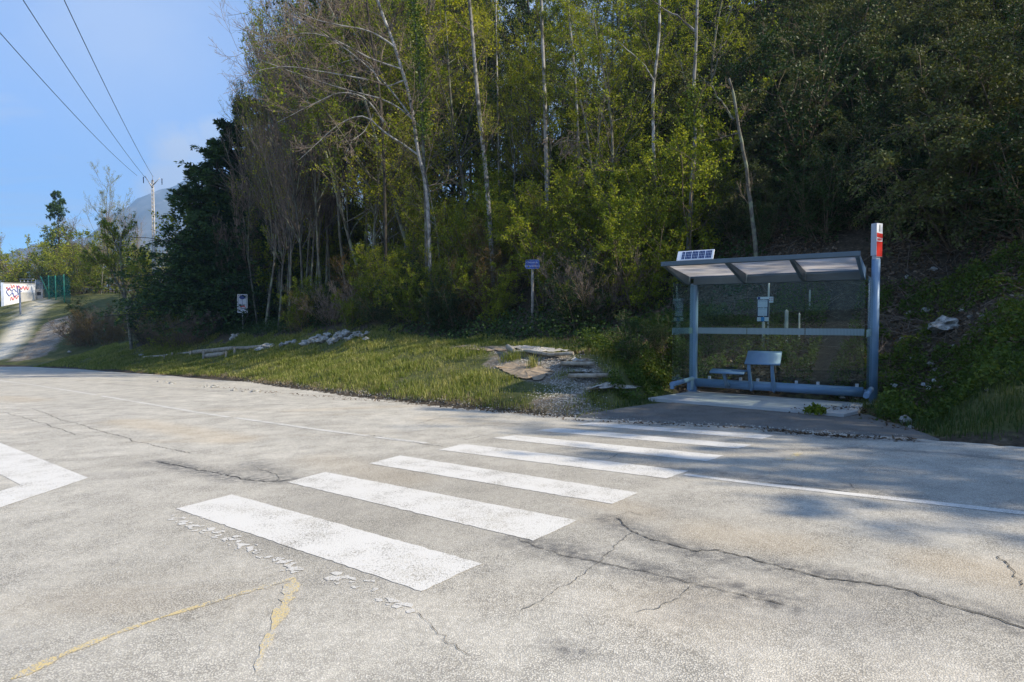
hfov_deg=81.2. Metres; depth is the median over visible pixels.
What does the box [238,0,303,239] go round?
bare tree
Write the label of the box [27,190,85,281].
tree
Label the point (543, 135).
young tree
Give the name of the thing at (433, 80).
young tree
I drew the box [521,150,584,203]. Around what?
young tree
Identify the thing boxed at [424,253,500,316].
shrub
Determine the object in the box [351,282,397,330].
shrub
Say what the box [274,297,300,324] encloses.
shrub
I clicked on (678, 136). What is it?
young tree
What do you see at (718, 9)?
shrub
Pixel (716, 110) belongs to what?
shrub
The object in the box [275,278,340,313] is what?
shrub
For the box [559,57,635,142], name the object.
young tree
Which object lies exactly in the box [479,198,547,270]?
young tree
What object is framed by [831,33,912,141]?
shrub
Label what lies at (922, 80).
shrub
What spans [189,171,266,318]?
shrub
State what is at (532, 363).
weed tuft
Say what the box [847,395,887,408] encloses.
weed tuft
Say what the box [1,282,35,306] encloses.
graffiti wall
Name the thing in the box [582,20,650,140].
young tree
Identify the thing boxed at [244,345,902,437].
gravel
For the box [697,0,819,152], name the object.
shrub
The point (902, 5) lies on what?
shrub
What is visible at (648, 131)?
young tree
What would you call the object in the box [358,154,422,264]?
young tree
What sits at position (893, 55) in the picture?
shrub
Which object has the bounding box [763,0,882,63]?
shrub
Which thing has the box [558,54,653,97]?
young tree
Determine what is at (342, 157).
bare tree
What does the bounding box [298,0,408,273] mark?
bare tree
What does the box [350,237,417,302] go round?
shrub
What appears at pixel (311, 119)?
young tree
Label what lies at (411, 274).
shrub
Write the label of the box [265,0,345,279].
bare tree
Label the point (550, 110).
young tree
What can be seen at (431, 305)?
shrub
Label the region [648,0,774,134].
young tree
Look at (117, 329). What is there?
shrub
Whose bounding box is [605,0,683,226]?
tree
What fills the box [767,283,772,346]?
marker pole
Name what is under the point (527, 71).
young tree
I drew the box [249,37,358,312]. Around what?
bare tree
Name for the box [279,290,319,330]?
shrub
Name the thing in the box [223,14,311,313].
bare tree
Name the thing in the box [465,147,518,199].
young tree
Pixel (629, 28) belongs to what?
young tree
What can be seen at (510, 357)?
weed tuft
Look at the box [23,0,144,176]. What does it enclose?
overhead wire
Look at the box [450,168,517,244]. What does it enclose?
young tree
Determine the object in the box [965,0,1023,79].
shrub
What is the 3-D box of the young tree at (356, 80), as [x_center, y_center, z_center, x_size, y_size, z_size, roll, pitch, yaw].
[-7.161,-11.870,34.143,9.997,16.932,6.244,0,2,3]
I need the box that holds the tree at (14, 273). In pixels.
[0,232,130,284]
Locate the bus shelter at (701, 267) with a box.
[661,223,882,405]
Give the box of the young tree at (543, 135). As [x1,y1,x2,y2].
[518,119,558,151]
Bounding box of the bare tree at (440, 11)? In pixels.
[331,0,541,249]
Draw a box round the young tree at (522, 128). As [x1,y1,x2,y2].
[491,97,564,170]
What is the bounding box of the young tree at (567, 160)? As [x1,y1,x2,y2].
[554,152,620,220]
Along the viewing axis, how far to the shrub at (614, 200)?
18.18 m
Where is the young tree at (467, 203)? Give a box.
[453,169,505,209]
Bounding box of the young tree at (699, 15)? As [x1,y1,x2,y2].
[650,0,715,43]
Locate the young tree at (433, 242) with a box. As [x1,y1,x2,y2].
[419,226,461,273]
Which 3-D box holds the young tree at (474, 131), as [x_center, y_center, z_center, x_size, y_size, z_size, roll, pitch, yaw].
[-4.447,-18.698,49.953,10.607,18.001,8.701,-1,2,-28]
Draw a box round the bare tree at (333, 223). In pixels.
[276,31,365,296]
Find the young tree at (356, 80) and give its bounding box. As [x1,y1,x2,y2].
[294,0,467,229]
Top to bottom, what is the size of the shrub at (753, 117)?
5.593 m
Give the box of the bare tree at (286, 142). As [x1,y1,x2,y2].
[232,2,343,308]
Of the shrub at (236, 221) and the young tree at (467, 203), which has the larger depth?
the shrub at (236, 221)
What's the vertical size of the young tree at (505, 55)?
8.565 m
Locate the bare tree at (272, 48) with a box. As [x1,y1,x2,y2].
[248,8,344,281]
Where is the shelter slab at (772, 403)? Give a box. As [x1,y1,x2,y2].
[648,392,862,416]
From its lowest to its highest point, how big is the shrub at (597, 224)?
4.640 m
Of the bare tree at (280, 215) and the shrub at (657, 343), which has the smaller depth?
the shrub at (657, 343)
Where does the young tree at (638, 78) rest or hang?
on the ground at (28, 338)
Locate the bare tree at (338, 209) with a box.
[295,0,375,296]
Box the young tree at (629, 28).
[572,0,649,69]
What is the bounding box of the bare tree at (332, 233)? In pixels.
[283,0,357,289]
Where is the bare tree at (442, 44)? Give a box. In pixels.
[396,3,467,182]
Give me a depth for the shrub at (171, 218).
41.77 m
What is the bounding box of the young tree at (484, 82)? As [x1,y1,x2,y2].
[441,25,528,163]
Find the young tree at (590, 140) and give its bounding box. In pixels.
[569,104,635,187]
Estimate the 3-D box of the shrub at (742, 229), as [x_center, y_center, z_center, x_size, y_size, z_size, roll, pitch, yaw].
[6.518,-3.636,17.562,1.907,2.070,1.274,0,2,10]
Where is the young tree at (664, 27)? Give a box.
[611,0,713,48]
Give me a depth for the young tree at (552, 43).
51.11 m
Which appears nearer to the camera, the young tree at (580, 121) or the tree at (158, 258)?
the young tree at (580, 121)
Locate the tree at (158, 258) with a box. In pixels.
[148,238,168,269]
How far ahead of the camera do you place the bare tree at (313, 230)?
35.72 m
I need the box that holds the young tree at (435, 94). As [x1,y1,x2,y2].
[338,47,465,253]
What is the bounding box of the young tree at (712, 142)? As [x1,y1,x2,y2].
[659,73,777,190]
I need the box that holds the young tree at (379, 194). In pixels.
[336,65,440,254]
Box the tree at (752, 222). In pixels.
[707,78,757,256]
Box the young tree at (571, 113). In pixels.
[554,87,673,179]
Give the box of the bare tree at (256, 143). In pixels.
[218,43,305,283]
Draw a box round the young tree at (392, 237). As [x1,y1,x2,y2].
[367,212,403,262]
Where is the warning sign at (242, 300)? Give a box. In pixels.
[237,294,247,328]
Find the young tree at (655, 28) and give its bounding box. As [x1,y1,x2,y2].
[628,0,708,104]
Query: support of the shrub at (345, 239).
on the ground at (28, 338)
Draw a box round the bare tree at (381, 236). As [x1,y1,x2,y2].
[279,3,383,252]
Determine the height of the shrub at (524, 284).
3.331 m
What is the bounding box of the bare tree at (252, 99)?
[220,76,268,156]
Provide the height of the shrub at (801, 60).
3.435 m
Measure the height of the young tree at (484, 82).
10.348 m
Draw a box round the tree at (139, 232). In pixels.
[130,214,147,273]
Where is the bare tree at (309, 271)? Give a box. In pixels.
[261,11,324,292]
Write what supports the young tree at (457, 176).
on the ground at (28, 338)
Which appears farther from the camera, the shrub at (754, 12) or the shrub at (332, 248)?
the shrub at (332, 248)
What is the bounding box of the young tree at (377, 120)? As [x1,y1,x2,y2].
[340,22,445,257]
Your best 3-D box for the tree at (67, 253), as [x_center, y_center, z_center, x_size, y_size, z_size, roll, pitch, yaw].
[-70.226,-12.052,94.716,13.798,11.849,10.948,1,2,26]
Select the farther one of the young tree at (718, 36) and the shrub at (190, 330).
the shrub at (190, 330)
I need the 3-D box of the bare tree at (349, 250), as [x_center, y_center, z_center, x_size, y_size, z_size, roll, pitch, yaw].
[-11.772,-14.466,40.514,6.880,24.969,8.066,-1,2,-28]
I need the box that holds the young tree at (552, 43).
[525,1,566,136]
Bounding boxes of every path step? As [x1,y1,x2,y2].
[450,345,506,350]
[496,362,552,379]
[512,345,566,351]
[558,357,583,360]
[568,369,603,373]
[591,382,640,387]
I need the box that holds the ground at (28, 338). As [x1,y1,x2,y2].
[0,0,1023,446]
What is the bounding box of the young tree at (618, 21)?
[547,0,698,115]
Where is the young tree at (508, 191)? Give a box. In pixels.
[460,178,559,238]
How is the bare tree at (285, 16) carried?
on the ground at (28, 338)
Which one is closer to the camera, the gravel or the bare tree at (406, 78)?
the gravel
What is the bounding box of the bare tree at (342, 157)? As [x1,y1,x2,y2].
[275,5,375,229]
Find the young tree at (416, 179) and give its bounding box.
[377,147,440,251]
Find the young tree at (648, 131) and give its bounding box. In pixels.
[624,64,713,161]
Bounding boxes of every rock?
[254,343,273,350]
[298,340,308,345]
[307,336,317,343]
[316,336,328,342]
[323,332,331,336]
[328,336,337,342]
[340,330,351,336]
[898,415,911,423]
[928,315,959,333]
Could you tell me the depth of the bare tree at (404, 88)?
40.48 m
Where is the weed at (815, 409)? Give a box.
[803,402,826,414]
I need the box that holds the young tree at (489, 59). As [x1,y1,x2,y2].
[443,0,535,169]
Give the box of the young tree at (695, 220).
[633,119,747,260]
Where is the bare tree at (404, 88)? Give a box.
[320,1,457,237]
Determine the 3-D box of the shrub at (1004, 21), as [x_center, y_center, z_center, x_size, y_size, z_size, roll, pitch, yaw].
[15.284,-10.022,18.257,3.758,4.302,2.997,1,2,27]
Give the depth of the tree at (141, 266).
96.31 m
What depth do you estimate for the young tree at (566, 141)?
31.36 m
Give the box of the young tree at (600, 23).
[575,0,615,85]
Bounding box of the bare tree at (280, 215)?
[218,15,350,303]
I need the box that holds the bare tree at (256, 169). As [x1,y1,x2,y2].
[208,22,315,318]
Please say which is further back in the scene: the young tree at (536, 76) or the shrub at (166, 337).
the shrub at (166, 337)
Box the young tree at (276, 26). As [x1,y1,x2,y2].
[246,0,371,203]
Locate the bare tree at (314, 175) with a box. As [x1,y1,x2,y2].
[284,0,345,288]
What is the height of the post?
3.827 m
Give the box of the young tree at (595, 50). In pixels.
[527,0,681,195]
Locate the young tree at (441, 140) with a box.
[403,69,468,243]
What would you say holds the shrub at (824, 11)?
on the ground at (28, 338)
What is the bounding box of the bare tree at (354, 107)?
[310,1,402,250]
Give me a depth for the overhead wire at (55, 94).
38.40 m
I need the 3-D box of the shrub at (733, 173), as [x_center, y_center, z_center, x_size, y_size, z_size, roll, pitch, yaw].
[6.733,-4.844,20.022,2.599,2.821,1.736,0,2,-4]
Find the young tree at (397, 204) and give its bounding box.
[370,141,434,239]
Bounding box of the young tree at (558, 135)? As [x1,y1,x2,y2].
[503,124,565,191]
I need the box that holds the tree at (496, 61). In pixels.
[477,0,523,198]
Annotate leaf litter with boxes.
[229,387,942,441]
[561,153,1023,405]
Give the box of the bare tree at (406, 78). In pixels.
[363,0,456,235]
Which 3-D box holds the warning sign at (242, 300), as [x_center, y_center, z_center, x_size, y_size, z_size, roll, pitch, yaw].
[-17.362,-1.721,38.499,0.602,2.588,0.105,-1,2,-24]
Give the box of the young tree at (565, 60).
[500,0,647,175]
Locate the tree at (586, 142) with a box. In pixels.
[542,99,626,196]
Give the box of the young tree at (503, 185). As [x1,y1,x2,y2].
[457,180,517,225]
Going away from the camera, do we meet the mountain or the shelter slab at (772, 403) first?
the shelter slab at (772, 403)
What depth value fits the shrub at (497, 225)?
23.69 m
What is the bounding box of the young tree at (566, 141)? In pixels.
[554,122,580,166]
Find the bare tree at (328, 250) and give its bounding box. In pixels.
[252,3,373,307]
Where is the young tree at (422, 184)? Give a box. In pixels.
[354,97,464,233]
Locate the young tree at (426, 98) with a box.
[368,25,490,229]
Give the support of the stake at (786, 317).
on the ground at (28, 338)
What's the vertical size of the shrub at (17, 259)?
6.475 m
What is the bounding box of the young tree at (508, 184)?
[493,169,555,210]
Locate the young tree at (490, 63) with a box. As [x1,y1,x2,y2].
[442,3,552,128]
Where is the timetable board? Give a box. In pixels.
[757,297,768,346]
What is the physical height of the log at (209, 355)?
0.480 m
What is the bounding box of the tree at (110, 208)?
[82,161,132,292]
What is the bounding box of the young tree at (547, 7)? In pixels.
[504,0,591,179]
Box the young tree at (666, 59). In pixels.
[631,32,747,93]
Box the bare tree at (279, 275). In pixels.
[243,26,300,321]
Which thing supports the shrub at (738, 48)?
on the ground at (28, 338)
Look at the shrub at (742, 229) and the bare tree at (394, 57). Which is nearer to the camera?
the shrub at (742, 229)
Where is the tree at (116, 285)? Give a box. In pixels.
[89,234,153,292]
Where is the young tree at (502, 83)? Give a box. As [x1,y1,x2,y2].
[459,21,549,200]
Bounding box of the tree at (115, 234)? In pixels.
[54,207,150,349]
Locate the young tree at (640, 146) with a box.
[600,131,687,223]
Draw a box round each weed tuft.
[496,347,526,364]
[520,354,545,368]
[537,386,619,417]
[551,367,579,382]
[577,390,612,407]
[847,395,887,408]
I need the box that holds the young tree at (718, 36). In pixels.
[670,4,755,88]
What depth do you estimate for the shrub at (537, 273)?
21.07 m
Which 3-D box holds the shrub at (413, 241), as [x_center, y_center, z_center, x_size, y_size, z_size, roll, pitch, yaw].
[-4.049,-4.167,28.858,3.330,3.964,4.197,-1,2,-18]
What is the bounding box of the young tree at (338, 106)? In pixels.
[249,0,475,266]
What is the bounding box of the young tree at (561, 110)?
[548,88,573,128]
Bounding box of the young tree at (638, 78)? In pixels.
[620,45,699,121]
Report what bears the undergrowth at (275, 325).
on the ground at (28, 338)
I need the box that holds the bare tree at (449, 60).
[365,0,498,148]
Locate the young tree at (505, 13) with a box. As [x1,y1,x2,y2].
[434,0,538,184]
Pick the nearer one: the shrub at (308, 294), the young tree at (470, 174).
the shrub at (308, 294)
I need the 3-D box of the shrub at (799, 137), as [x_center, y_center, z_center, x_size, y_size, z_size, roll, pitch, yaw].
[9.140,-6.593,17.797,3.468,5.635,5.192,1,3,36]
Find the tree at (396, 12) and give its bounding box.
[317,0,450,316]
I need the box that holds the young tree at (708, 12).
[698,0,739,37]
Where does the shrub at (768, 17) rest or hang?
on the ground at (28, 338)
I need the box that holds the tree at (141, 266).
[123,248,164,287]
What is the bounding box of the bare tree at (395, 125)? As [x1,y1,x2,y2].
[357,0,443,235]
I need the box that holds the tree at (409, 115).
[208,0,466,298]
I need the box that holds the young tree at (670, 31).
[629,1,707,67]
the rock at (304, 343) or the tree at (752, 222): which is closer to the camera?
the tree at (752, 222)
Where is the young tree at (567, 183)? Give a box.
[495,155,619,285]
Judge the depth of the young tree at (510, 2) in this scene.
44.18 m
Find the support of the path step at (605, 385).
on the ground at (28, 338)
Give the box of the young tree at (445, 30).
[356,0,509,226]
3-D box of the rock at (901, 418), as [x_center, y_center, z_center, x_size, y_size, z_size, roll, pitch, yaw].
[5.664,1.155,8.588,0.176,0.185,0.177,-3,1,13]
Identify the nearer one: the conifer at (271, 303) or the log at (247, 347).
the log at (247, 347)
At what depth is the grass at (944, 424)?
7.61 m
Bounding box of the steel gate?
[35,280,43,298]
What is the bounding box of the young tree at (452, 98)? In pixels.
[341,0,507,214]
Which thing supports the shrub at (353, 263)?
on the ground at (28, 338)
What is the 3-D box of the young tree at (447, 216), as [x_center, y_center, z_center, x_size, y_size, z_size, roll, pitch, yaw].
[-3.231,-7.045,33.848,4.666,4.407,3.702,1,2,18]
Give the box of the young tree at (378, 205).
[305,67,437,281]
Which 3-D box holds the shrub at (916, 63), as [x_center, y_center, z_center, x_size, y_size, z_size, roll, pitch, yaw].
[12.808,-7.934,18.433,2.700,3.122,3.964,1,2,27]
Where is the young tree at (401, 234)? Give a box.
[387,204,431,248]
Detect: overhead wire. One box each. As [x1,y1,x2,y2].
[0,33,135,174]
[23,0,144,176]
[64,0,152,175]
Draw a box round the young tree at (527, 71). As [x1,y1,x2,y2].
[473,14,572,195]
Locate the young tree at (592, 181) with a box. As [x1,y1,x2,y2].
[552,149,684,249]
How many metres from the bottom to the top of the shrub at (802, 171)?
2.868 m
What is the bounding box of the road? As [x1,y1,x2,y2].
[0,367,1023,681]
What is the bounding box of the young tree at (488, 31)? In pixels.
[444,0,548,148]
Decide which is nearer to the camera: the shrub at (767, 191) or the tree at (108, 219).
the shrub at (767, 191)
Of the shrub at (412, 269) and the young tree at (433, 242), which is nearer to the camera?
the shrub at (412, 269)
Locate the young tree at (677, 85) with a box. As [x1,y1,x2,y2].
[623,77,699,156]
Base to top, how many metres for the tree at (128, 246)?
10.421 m
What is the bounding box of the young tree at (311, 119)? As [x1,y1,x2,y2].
[239,0,412,291]
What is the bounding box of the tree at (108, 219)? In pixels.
[88,200,117,293]
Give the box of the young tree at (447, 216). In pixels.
[423,171,480,232]
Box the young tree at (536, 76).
[495,24,578,188]
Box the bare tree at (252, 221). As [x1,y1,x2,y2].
[228,78,276,323]
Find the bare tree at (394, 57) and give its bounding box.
[338,0,437,252]
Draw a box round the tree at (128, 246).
[98,235,157,291]
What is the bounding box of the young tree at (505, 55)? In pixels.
[491,42,551,184]
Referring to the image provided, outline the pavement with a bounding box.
[579,402,939,440]
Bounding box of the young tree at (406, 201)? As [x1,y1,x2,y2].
[371,113,460,266]
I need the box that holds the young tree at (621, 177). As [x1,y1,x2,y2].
[554,138,691,203]
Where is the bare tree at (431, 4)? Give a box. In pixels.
[382,0,456,246]
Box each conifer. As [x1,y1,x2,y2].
[94,163,284,339]
[103,137,305,336]
[117,118,298,341]
[128,208,217,333]
[131,157,323,325]
[139,95,275,320]
[190,210,337,323]
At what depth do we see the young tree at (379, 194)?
40.67 m
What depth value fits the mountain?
2198.90 m
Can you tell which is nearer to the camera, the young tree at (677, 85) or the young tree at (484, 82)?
the young tree at (677, 85)
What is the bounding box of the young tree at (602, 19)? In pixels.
[571,0,632,85]
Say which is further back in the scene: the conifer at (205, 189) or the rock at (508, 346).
the conifer at (205, 189)
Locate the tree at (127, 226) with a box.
[116,205,133,266]
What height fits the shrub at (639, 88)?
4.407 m
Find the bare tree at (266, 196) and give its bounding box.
[233,6,301,328]
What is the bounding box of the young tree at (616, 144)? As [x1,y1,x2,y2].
[591,118,664,198]
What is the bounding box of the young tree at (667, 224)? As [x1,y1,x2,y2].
[541,190,697,284]
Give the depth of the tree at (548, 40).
25.24 m
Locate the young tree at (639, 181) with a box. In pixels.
[595,148,717,249]
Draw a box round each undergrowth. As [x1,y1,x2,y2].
[148,107,795,345]
[706,96,1023,303]
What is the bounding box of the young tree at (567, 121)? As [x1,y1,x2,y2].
[533,0,615,151]
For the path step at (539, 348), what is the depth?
14.99 m
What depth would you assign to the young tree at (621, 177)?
23.98 m
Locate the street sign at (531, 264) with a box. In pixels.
[525,260,538,327]
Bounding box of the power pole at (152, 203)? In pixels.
[143,176,161,278]
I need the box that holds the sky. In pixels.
[0,0,749,253]
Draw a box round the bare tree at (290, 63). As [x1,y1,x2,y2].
[255,1,313,255]
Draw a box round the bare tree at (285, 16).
[226,0,295,303]
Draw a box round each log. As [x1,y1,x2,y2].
[191,346,235,353]
[205,351,227,357]
[236,345,259,349]
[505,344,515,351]
[512,349,573,355]
[560,361,594,365]
[568,373,608,377]
[586,385,624,389]
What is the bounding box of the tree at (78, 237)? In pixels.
[56,224,109,292]
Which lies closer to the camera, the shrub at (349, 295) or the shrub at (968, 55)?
the shrub at (968, 55)
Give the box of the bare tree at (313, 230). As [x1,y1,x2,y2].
[272,3,364,290]
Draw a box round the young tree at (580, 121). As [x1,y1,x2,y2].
[552,76,648,179]
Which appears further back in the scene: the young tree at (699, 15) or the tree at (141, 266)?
the tree at (141, 266)
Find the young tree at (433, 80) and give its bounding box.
[344,0,524,226]
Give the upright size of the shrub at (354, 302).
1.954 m
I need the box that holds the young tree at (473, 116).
[265,0,531,212]
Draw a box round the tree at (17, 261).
[0,251,39,286]
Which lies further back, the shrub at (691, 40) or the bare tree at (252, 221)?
the bare tree at (252, 221)
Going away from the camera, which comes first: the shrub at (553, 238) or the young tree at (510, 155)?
the shrub at (553, 238)
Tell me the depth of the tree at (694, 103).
17.87 m
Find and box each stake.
[784,309,788,341]
[798,312,799,338]
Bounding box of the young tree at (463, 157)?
[432,0,502,204]
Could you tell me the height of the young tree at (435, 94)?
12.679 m
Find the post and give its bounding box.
[19,289,21,313]
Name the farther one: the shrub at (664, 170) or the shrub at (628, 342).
the shrub at (664, 170)
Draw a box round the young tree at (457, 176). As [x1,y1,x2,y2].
[441,133,475,204]
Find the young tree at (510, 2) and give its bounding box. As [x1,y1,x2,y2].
[448,0,567,140]
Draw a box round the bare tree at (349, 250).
[278,0,366,286]
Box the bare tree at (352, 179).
[342,3,367,235]
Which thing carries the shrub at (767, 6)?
on the ground at (28, 338)
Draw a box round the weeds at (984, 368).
[568,235,1023,422]
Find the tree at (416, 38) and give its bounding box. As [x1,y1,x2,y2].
[377,0,452,304]
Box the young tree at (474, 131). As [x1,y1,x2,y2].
[431,24,510,189]
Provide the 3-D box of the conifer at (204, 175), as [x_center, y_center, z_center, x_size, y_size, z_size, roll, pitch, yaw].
[-19.976,-6.715,42.655,14.268,15.296,14.821,0,2,13]
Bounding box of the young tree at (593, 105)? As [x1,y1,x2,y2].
[557,71,624,146]
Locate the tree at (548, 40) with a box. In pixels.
[526,0,562,208]
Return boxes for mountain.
[0,180,391,289]
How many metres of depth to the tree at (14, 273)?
94.72 m
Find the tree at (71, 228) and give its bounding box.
[55,210,86,267]
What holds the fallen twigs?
on the ground at (28, 338)
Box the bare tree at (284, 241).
[229,83,325,329]
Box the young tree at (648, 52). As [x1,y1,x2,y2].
[608,0,722,157]
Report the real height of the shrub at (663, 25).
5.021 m
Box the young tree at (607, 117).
[574,93,649,151]
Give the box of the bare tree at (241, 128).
[218,79,281,210]
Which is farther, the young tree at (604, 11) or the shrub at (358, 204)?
the shrub at (358, 204)
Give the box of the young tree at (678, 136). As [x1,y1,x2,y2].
[651,102,755,221]
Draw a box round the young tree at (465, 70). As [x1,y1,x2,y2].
[439,0,521,199]
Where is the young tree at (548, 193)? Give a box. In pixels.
[514,151,630,266]
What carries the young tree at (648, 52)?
on the ground at (28, 338)
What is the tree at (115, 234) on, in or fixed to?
on the ground at (28, 338)
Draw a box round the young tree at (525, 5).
[459,0,586,144]
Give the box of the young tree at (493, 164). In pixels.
[470,140,536,196]
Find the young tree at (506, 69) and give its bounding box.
[496,14,542,162]
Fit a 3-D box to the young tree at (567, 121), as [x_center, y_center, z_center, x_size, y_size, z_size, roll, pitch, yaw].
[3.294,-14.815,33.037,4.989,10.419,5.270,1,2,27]
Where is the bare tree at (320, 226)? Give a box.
[266,46,375,291]
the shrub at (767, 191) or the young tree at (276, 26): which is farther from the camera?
the young tree at (276, 26)
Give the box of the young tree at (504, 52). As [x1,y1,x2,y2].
[477,1,553,144]
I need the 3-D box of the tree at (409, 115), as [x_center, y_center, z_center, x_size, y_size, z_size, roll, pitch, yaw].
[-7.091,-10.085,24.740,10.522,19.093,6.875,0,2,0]
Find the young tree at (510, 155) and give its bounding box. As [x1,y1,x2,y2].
[473,125,524,181]
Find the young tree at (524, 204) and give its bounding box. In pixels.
[512,179,627,246]
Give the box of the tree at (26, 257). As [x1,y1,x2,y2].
[12,246,38,272]
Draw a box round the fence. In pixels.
[40,274,70,303]
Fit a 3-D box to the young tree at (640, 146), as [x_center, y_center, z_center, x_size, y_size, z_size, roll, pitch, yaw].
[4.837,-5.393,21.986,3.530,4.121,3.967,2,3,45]
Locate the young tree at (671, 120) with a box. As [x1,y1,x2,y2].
[622,74,772,163]
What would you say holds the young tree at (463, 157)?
on the ground at (28, 338)
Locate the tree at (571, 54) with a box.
[552,0,593,215]
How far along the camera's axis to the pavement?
9.03 m
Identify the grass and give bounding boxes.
[34,320,678,410]
[136,370,587,415]
[616,319,1023,439]
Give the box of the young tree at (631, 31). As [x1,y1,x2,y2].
[588,2,677,155]
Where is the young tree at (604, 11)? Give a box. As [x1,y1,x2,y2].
[527,0,622,151]
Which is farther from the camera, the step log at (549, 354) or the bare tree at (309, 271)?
the bare tree at (309, 271)
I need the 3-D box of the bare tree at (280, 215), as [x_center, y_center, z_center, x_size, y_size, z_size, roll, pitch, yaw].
[-13.607,-10.377,37.465,7.960,20.006,5.128,0,2,4]
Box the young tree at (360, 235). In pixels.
[344,228,392,266]
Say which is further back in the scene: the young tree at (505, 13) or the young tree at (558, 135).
the young tree at (505, 13)
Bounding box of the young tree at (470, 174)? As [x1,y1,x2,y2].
[435,0,524,192]
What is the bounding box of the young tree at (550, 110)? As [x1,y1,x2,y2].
[507,0,594,164]
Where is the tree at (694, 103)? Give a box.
[649,0,725,249]
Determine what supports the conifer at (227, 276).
on the ground at (28, 338)
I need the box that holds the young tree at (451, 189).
[431,0,507,203]
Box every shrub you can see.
[0,260,29,288]
[8,256,44,282]
[29,263,76,283]
[39,254,116,295]
[48,317,99,346]
[52,311,109,347]
[57,297,103,337]
[68,301,121,346]
[68,310,133,345]
[71,249,131,292]
[75,303,131,337]
[79,240,87,290]
[86,311,127,339]
[103,321,128,341]
[113,269,170,344]
[113,298,152,333]
[119,278,139,292]
[121,303,149,344]
[122,305,157,346]
[134,305,210,347]
[144,311,178,346]
[145,294,205,352]
[149,199,373,263]
[171,309,225,347]
[178,219,246,322]
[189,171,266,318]
[201,192,322,318]
[212,156,333,293]
[212,200,267,320]
[255,205,361,315]
[264,197,361,287]
[273,286,313,315]
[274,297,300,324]
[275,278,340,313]
[278,272,333,333]
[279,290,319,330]
[281,283,330,318]
[283,277,335,325]
[286,182,389,284]
[289,280,348,325]
[298,175,368,282]
[302,188,371,282]
[307,283,332,314]
[325,273,373,323]
[326,245,370,308]
[326,272,353,319]
[330,276,377,331]
[334,287,385,321]
[340,253,400,276]
[343,249,398,294]
[343,254,405,318]
[344,250,397,301]
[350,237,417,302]
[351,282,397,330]
[352,235,410,262]
[362,241,440,264]
[367,244,439,309]
[371,224,449,286]
[374,265,432,326]
[380,272,419,325]
[387,258,463,318]
[391,254,432,317]
[396,210,464,283]
[406,199,470,273]
[411,210,495,281]
[416,286,451,332]
[417,196,507,278]
[417,243,475,302]
[418,254,478,325]
[419,204,527,286]
[421,274,458,330]
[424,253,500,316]
[427,275,476,330]
[432,258,497,324]
[438,193,492,257]
[452,258,525,325]
[454,261,522,317]
[458,241,517,307]
[460,228,517,288]
[462,180,577,273]
[465,211,549,292]
[487,208,578,312]
[491,190,577,261]
[510,225,620,283]
[524,216,595,288]
[532,249,618,339]
[534,251,625,306]
[544,227,644,300]
[556,258,624,322]
[562,177,686,296]
[565,241,665,324]
[566,170,636,276]
[568,211,692,315]
[597,193,714,278]
[599,309,654,369]
[623,64,754,158]
[628,22,702,85]
[628,46,689,120]
[637,146,680,194]
[639,2,694,48]
[639,311,674,354]
[651,177,710,245]
[656,4,756,94]
[658,32,808,151]
[662,9,744,86]
[662,52,749,121]
[666,87,730,142]
[672,14,723,46]
[673,103,748,161]
[675,0,773,42]
[682,30,826,179]
[682,75,747,152]
[683,154,757,219]
[685,51,897,168]
[685,183,746,236]
[690,34,745,72]
[691,0,738,46]
[696,41,764,134]
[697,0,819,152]
[702,183,763,246]
[703,144,806,224]
[711,0,760,35]
[717,0,878,125]
[717,32,904,177]
[727,8,851,73]
[730,0,832,69]
[731,0,898,84]
[734,90,812,182]
[741,15,883,203]
[747,0,802,32]
[747,0,836,23]
[750,0,883,57]
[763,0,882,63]
[771,132,860,220]
[774,47,853,114]
[775,144,863,242]
[786,26,927,153]
[796,0,894,74]
[797,66,1022,235]
[805,0,934,27]
[810,128,899,230]
[813,82,907,191]
[815,2,864,52]
[822,0,995,61]
[827,0,882,40]
[830,20,912,109]
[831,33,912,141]
[832,94,1023,264]
[835,0,935,43]
[840,0,924,81]
[840,109,988,244]
[842,6,965,102]
[848,62,955,169]
[852,55,1023,224]
[866,40,1023,203]
[872,0,1001,81]
[878,15,1023,180]
[884,68,1023,196]
[888,15,980,106]
[891,62,963,145]
[896,0,985,67]
[916,0,1016,72]
[940,0,1023,59]
[944,0,1013,33]
[944,0,1023,71]
[945,32,1023,112]
[945,40,1023,105]
[945,106,1023,248]
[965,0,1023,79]
[976,21,1023,110]
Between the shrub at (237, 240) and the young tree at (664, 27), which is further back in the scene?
the shrub at (237, 240)
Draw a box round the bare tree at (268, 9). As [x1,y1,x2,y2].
[233,0,338,186]
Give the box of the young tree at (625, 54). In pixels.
[549,4,678,226]
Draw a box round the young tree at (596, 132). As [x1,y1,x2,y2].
[572,120,634,167]
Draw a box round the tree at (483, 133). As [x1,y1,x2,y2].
[445,0,506,299]
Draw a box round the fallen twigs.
[576,190,1023,392]
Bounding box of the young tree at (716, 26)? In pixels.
[652,0,781,130]
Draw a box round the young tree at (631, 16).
[597,0,677,59]
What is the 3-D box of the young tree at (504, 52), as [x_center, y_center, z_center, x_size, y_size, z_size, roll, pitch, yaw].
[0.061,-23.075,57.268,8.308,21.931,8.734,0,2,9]
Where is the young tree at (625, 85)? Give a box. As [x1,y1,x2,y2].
[597,43,643,106]
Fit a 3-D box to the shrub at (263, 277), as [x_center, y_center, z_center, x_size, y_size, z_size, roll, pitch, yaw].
[-17.460,-5.984,42.180,10.089,10.735,8.267,0,2,-5]
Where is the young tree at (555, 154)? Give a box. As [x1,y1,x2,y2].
[539,123,586,191]
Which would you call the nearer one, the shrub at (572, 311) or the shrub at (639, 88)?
the shrub at (572, 311)
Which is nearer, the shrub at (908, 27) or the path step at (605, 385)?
the path step at (605, 385)
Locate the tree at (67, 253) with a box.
[26,224,117,293]

